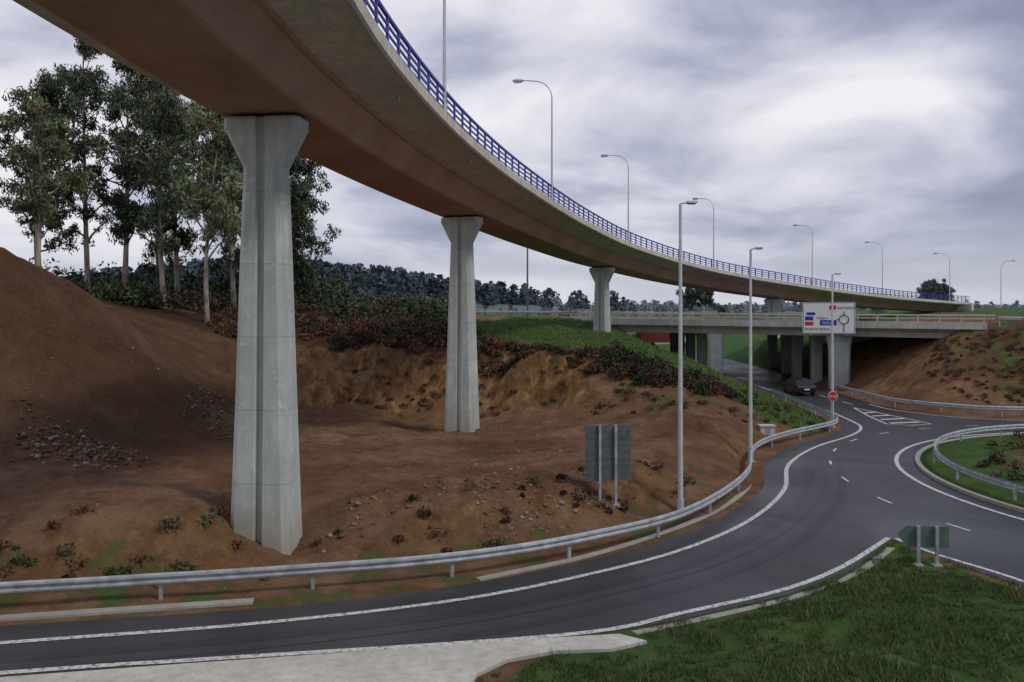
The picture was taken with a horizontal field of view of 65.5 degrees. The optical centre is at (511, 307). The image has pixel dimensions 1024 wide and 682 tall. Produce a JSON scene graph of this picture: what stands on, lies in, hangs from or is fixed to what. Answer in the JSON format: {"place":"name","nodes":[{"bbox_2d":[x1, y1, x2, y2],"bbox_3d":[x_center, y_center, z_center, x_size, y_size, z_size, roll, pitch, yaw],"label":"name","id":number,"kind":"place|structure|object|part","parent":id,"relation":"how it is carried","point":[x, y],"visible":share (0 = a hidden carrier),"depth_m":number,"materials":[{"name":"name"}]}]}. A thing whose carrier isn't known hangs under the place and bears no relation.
{"place":"outdoors","nodes":[
{"label":"outdoors","id":0,"kind":"place"},
{"bbox_2d":[0,247,1023,681],"bbox_3d":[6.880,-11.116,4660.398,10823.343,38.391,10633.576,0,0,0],"label":"ground","id":1,"kind":"structure","parent":0,"point":[94,343],"depth_m":36.27,"materials":[{"name":"brown soil"}]},
{"bbox_2d":[0,66,92,250],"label":"eucalyptus tree","id":2,"kind":"object","parent":1,"relation":"on","point":[51,89],"visible":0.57,"depth_m":71.78,"materials":[{"name":"green plant"}]},
{"bbox_2d":[0,102,94,264],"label":"eucalyptus tree","id":3,"kind":"object","parent":1,"relation":"on","point":[51,245],"visible":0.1,"depth_m":79.55,"materials":[{"name":"green plant"}]},
{"bbox_2d":[0,86,97,266],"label":"eucalyptus tree","id":4,"kind":"object","parent":1,"relation":"on","point":[30,107],"visible":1,"depth_m":67.73,"materials":[{"name":"green plant"}]},
{"bbox_2d":[0,388,168,468],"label":"rock pile","id":5,"kind":"object","parent":1,"relation":"on","point":[89,449],"visible":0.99,"depth_m":34.66,"materials":[{"name":"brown stone"}]},
{"bbox_2d":[42,36,139,292],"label":"eucalyptus tree","id":6,"kind":"object","parent":1,"relation":"on","point":[81,87],"visible":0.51,"depth_m":78.37,"materials":[{"name":"green plant"}]},
{"bbox_2d":[43,54,183,285],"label":"eucalyptus tree","id":7,"kind":"object","parent":1,"relation":"on","point":[118,99],"visible":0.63,"depth_m":73.52,"materials":[{"name":"green plant"}]},
{"bbox_2d":[95,98,190,288],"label":"eucalyptus tree","id":8,"kind":"object","parent":1,"relation":"on","point":[148,268],"visible":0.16,"depth_m":85.59,"materials":[{"name":"green plant"}]},
{"bbox_2d":[122,80,193,308],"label":"eucalyptus tree","id":9,"kind":"object","parent":1,"relation":"on","point":[152,168],"visible":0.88,"depth_m":69.24,"materials":[{"name":"green plant"}]},
{"bbox_2d":[161,561,163,590],"bbox_3d":[-9.750,7.546,22.200,0.060,1.000,0.050,0,0,0],"label":"wooden stake","id":10,"kind":"object","parent":1,"relation":"on","point":[162,567],"visible":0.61,"depth_m":22.18,"materials":[{"name":"brown wood"}]},
{"bbox_2d":[125,81,226,293],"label":"eucalyptus tree","id":11,"kind":"object","parent":1,"relation":"on","point":[187,242],"visible":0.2,"depth_m":80.49,"materials":[{"name":"green plant"}]},
{"bbox_2d":[144,368,234,439],"bbox_3d":[-17.241,5.389,46.039,6.591,4.020,7.707,0,0,24],"label":"rock pile","id":12,"kind":"object","parent":1,"relation":"on","point":[208,413],"visible":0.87,"depth_m":45.39,"materials":[{"name":"brown stone"}]},
{"bbox_2d":[29,257,361,311],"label":"shrub thicket","id":13,"kind":"object","parent":1,"relation":"on","point":[319,295],"visible":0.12,"depth_m":86.86,"materials":[{"name":"green plant"}]},
{"bbox_2d":[165,100,242,322],"bbox_3d":[-23.775,-7.329,62.569,6.696,17.825,9.053,0,0,-32],"label":"eucalyptus tree","id":14,"kind":"object","parent":1,"relation":"on","point":[215,201],"visible":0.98,"depth_m":61.84,"materials":[{"name":"green plant"}]},
{"bbox_2d":[179,108,243,307],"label":"eucalyptus tree","id":15,"kind":"object","parent":1,"relation":"on","point":[232,264],"visible":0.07,"depth_m":75.81,"materials":[{"name":"green plant"}]},
{"bbox_2d":[41,266,447,321],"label":"shrub thicket","id":16,"kind":"object","parent":1,"relation":"on","point":[138,294],"visible":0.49,"depth_m":72.31,"materials":[{"name":"green plant"}]},
{"bbox_2d":[204,130,301,274],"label":"eucalyptus tree","id":17,"kind":"object","parent":1,"relation":"on","point":[225,251],"visible":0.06,"depth_m":81.86,"materials":[{"name":"green plant"}]},
{"bbox_2d":[289,154,331,309],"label":"eucalyptus tree","id":18,"kind":"object","parent":1,"relation":"on","point":[306,169],"visible":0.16,"depth_m":84.06,"materials":[{"name":"green plant"}]},
{"bbox_2d":[290,176,341,303],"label":"eucalyptus tree","id":19,"kind":"object","parent":1,"relation":"on","point":[300,191],"visible":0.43,"depth_m":70.95,"materials":[{"name":"green plant"}]},
{"bbox_2d":[0,634,646,681],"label":"concrete apron","id":20,"kind":"object","parent":1,"relation":"on","point":[471,662],"visible":0.87,"depth_m":17.53,"materials":[{"name":"grey concrete"}]},
{"bbox_2d":[201,306,494,365],"bbox_3d":[-13.305,2.088,68.866,24.187,4.645,20.421,0,0,0],"label":"bracken scrub","id":21,"kind":"object","parent":1,"relation":"on","point":[425,328],"visible":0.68,"depth_m":62.42,"materials":[{"name":"brown plant"}]},
{"bbox_2d":[0,308,716,588],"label":"scattered stones","id":22,"kind":"object","parent":1,"relation":"on","point":[166,517],"visible":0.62,"depth_m":36.46,"materials":[{"name":"brown stone"}]},
{"bbox_2d":[301,291,448,313],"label":"shrub thicket","id":23,"kind":"object","parent":1,"relation":"on","point":[405,296],"visible":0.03,"depth_m":107.97,"materials":[{"name":"green plant"}]},
{"bbox_2d":[70,255,728,310],"bbox_3d":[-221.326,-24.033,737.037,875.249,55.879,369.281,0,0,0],"label":"distant forest","id":24,"kind":"object","parent":1,"relation":"on","point":[379,279],"visible":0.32,"depth_m":690.21,"materials":[{"name":"green plant"}]},
{"bbox_2d":[0,388,837,599],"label":"guardrail","id":25,"kind":"object","parent":1,"relation":"on","point":[159,579],"visible":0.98,"depth_m":22.95,"materials":[{"name":"metal"}]},
{"bbox_2d":[311,289,552,314],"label":"distant forest","id":26,"kind":"object","parent":1,"relation":"on","point":[373,294],"visible":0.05,"depth_m":381.84,"materials":[{"name":"green plant"}]},
{"bbox_2d":[0,484,894,634],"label":"road kerb","id":27,"kind":"structure","parent":1,"relation":"on","point":[127,609],"depth_m":21.32,"materials":[{"name":"concrete"}]},
{"bbox_2d":[322,467,638,554],"bbox_3d":[-0.538,6.914,27.988,12.247,1.785,4.055,0,0,-20],"label":"bank rubble","id":28,"kind":"object","parent":1,"relation":"on","point":[499,527],"visible":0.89,"depth_m":27.65,"materials":[{"name":"brown stone"}]},
{"bbox_2d":[13,0,973,554],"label":"curved road bridge","id":29,"kind":"structure","parent":1,"relation":"on","point":[337,86],"depth_m":25.73,"materials":[{"name":"concrete"}]},
{"bbox_2d":[442,0,448,113],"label":"street lamp","id":30,"kind":"object","parent":29,"relation":"on","point":[444,105],"visible":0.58,"depth_m":33.34,"materials":[{"name":"metal"}]},
{"bbox_2d":[513,79,552,198],"bbox_3d":[1.513,-11.727,56.263,3.101,9.172,0.421,0,0,16],"label":"street lamp","id":31,"kind":"object","parent":29,"relation":"on","point":[520,81],"visible":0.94,"depth_m":55.84,"materials":[{"name":"metal"}]},
{"bbox_2d":[600,154,629,241],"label":"street lamp","id":32,"kind":"object","parent":29,"relation":"on","point":[603,155],"visible":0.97,"depth_m":77.23,"materials":[{"name":"metal"}]},
{"bbox_2d":[692,197,714,267],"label":"street lamp","id":33,"kind":"object","parent":29,"relation":"on","point":[695,198],"visible":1,"depth_m":95.81,"materials":[{"name":"metal"}]},
{"bbox_2d":[793,224,813,285],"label":"street lamp","id":34,"kind":"object","parent":29,"relation":"on","point":[812,251],"visible":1,"depth_m":111.31,"materials":[{"name":"metal"}]},
{"bbox_2d":[865,241,882,294],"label":"street lamp","id":35,"kind":"object","parent":29,"relation":"on","point":[882,264],"visible":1,"depth_m":127.36,"materials":[{"name":"metal"}]},
{"bbox_2d":[933,252,949,300],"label":"street lamp","id":36,"kind":"object","parent":29,"relation":"on","point":[949,272],"visible":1,"depth_m":141.69,"materials":[{"name":"metal"}]},
{"bbox_2d":[0,327,1023,580],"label":"weeds","id":37,"kind":"object","parent":1,"relation":"on","point":[28,561],"visible":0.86,"depth_m":32.67,"materials":[{"name":"green plant"}]},
{"bbox_2d":[523,248,528,316],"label":"utility pole","id":38,"kind":"object","parent":1,"relation":"on","point":[525,288],"visible":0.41,"depth_m":102.88,"materials":[{"name":"metal"}]},
{"bbox_2d":[476,311,578,317],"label":"guardrail","id":39,"kind":"object","parent":1,"relation":"on","point":[538,312],"visible":0.2,"depth_m":96.62,"materials":[{"name":"metal"}]},
{"bbox_2d":[476,334,703,390],"bbox_3d":[4.705,3.758,57.471,19.912,3.413,5.225,0,0,31],"label":"bracken scrub","id":40,"kind":"object","parent":1,"relation":"on","point":[522,349],"visible":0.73,"depth_m":58.61,"materials":[{"name":"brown plant"}]},
{"bbox_2d":[585,424,630,507],"bbox_3d":[3.560,6.035,29.331,1.720,3.470,0.250,0,0,-8],"label":"traffic sign","id":41,"kind":"object","parent":1,"relation":"on","point":[607,452],"visible":0.88,"depth_m":29.37,"materials":[{"name":"metal"}]},
{"bbox_2d":[476,316,828,432],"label":"hillside grass","id":42,"kind":"structure","parent":1,"relation":"on","point":[572,330],"depth_m":67.59,"materials":[{"name":"green plant"}]},
{"bbox_2d":[636,332,685,347],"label":"red truck","id":43,"kind":"object","parent":1,"relation":"on","point":[653,338],"visible":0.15,"depth_m":122.71,"materials":[{"name":"paint"}]},
{"bbox_2d":[585,339,760,404],"bbox_3d":[10.429,4.299,53.632,11.881,4.099,5.794,0,0,41],"label":"shrub thicket","id":44,"kind":"object","parent":1,"relation":"on","point":[711,386],"visible":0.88,"depth_m":53.62,"materials":[{"name":"green plant"}]},
{"bbox_2d":[375,303,981,315],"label":"distant forest","id":45,"kind":"object","parent":1,"relation":"on","point":[621,306],"visible":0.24,"depth_m":331.27,"materials":[{"name":"green plant"}]},
{"bbox_2d":[675,201,697,510],"bbox_3d":[6.668,2.056,30.500,0.856,12.300,0.420,0,0,0],"label":"street lamp","id":46,"kind":"object","parent":1,"relation":"on","point":[680,502],"visible":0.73,"depth_m":30.43,"materials":[{"name":"metal"}]},
{"bbox_2d":[675,287,704,315],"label":"pine tree","id":47,"kind":"object","parent":1,"relation":"on","point":[689,300],"visible":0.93,"depth_m":180.94,"materials":[{"name":"green plant"}]},
{"bbox_2d":[694,290,727,315],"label":"pine tree","id":48,"kind":"object","parent":1,"relation":"on","point":[708,299],"visible":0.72,"depth_m":182.55,"materials":[{"name":"green plant"}]},
{"bbox_2d":[481,539,1023,681],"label":"grass","id":49,"kind":"structure","parent":1,"relation":"on","point":[890,583],"depth_m":18.08,"materials":[{"name":"green plant"}]},
{"bbox_2d":[747,247,762,462],"bbox_3d":[12.419,2.599,40.843,0.890,11.400,0.533,0,0,19],"label":"street lamp","id":50,"kind":"object","parent":1,"relation":"on","point":[750,351],"visible":0.78,"depth_m":40.84,"materials":[{"name":"metal"}]},
{"bbox_2d":[757,424,775,434],"bbox_3d":[15.000,7.158,46.900,0.950,0.565,0.600,0,0,0],"label":"utility box","id":51,"kind":"object","parent":1,"relation":"on","point":[766,429],"visible":0.93,"depth_m":46.65,"materials":[{"name":"concrete"}]},
{"bbox_2d":[561,312,994,388],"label":"road overpass","id":52,"kind":"object","parent":1,"relation":"on","point":[712,330],"visible":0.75,"depth_m":84.71,"materials":[{"name":"concrete"}]},
{"bbox_2d":[538,295,1023,310],"bbox_3d":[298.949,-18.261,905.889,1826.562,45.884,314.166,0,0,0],"label":"distant forest","id":53,"kind":"object","parent":1,"relation":"on","point":[671,305],"visible":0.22,"depth_m":877.33,"materials":[{"name":"green plant"}]},
{"bbox_2d":[803,302,854,334],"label":"direction sign","id":54,"kind":"object","parent":1,"relation":"on","point":[816,317],"visible":1,"depth_m":76.18,"materials":[{"name":"white metal"}]},
{"bbox_2d":[828,391,837,428],"bbox_3d":[21.100,6.893,52.386,0.628,2.814,0.099,0,0,0],"label":"stop sign","id":55,"kind":"object","parent":1,"relation":"on","point":[832,396],"visible":1,"depth_m":52.34,"materials":[{"name":"red metal"}]},
{"bbox_2d":[830,273,841,427],"bbox_3d":[21.607,3.001,53.229,0.815,10.700,0.457,0,0,0],"label":"street lamp","id":56,"kind":"object","parent":1,"relation":"on","point":[832,358],"visible":0.78,"depth_m":53.15,"materials":[{"name":"metal"}]},
{"bbox_2d":[897,525,948,566],"bbox_3d":[12.745,7.610,24.630,1.550,1.720,0.250,0,0,4],"label":"arrow sign","id":57,"kind":"object","parent":1,"relation":"on","point":[935,537],"visible":0.86,"depth_m":24.68,"materials":[{"name":"metal"}]},
{"bbox_2d":[834,384,1023,415],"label":"guardrail","id":58,"kind":"object","parent":1,"relation":"on","point":[976,407],"visible":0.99,"depth_m":60.65,"materials":[{"name":"metal"}]},
{"bbox_2d":[915,280,948,299],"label":"pine tree","id":59,"kind":"object","parent":1,"relation":"on","point":[931,287],"visible":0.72,"depth_m":181.36,"materials":[{"name":"green plant"}]},
{"bbox_2d":[920,278,953,300],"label":"pine tree","id":60,"kind":"object","parent":1,"relation":"on","point":[944,286],"visible":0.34,"depth_m":183.56,"materials":[{"name":"green plant"}]},
{"bbox_2d":[945,285,956,300],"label":"pine tree","id":61,"kind":"object","parent":1,"relation":"on","point":[952,290],"visible":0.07,"depth_m":185.52,"materials":[{"name":"green plant"}]},
{"bbox_2d":[1000,260,1014,307],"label":"street lamp","id":62,"kind":"object","parent":1,"relation":"on","point":[1000,288],"visible":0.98,"depth_m":157.99,"materials":[{"name":"metal"}]},
{"bbox_2d":[999,317,1023,325],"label":"guardrail","id":63,"kind":"object","parent":1,"relation":"on","point":[1012,318],"visible":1,"depth_m":67.98,"materials":[{"name":"metal"}]},
{"bbox_2d":[0,357,1023,676],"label":"asphalt road","id":64,"kind":"structure","parent":0,"point":[864,517],"depth_m":24.73,"materials":[{"name":"grey asphalt"}]},
{"bbox_2d":[0,466,846,670],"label":"asphalt repair strip","id":65,"kind":"object","parent":64,"relation":"on","point":[796,505],"visible":0.96,"depth_m":21.04,"materials":[{"name":"grey asphalt"}]},
{"bbox_2d":[0,373,1023,674],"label":"road marking","id":66,"kind":"object","parent":64,"relation":"on","point":[854,559],"visible":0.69,"depth_m":20.82,"materials":[{"name":"paint"}]},
{"bbox_2d":[782,378,815,394],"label":"dark car","id":67,"kind":"object","parent":64,"relation":"on","point":[795,385],"visible":0.99,"depth_m":72.63,"materials":[{"name":"paint"}]},
{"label":"windows","id":68,"kind":"part","parent":67,"relation":"part of","materials":[{"name":"glass"}]},
{"bbox_2d":[915,433,1023,512],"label":"roundabout kerb","id":69,"kind":"structure","parent":64,"relation":"on","point":[922,468],"depth_m":36.14,"materials":[{"name":"concrete"}]},
{"bbox_2d":[920,434,1023,507],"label":"roundabout island","id":70,"kind":"structure","parent":69,"relation":"on","point":[969,452],"depth_m":39.29,"materials":[{"name":"green plant"}]},
{"bbox_2d":[933,424,1023,500],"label":"guardrail","id":71,"kind":"object","parent":70,"relation":"on","point":[1014,486],"visible":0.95,"depth_m":38.12,"materials":[{"name":"metal"}]},
{"bbox_2d":[976,429,1023,480],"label":"roundabout shrubs","id":72,"kind":"object","parent":70,"relation":"on","point":[996,456],"visible":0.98,"depth_m":38.70,"materials":[{"name":"green plant"}]},
{"bbox_2d":[0,0,1023,304],"label":"sky","id":73,"kind":"structure","parent":0,"point":[897,125],"materials":[{"name":"grey"}]}
]}

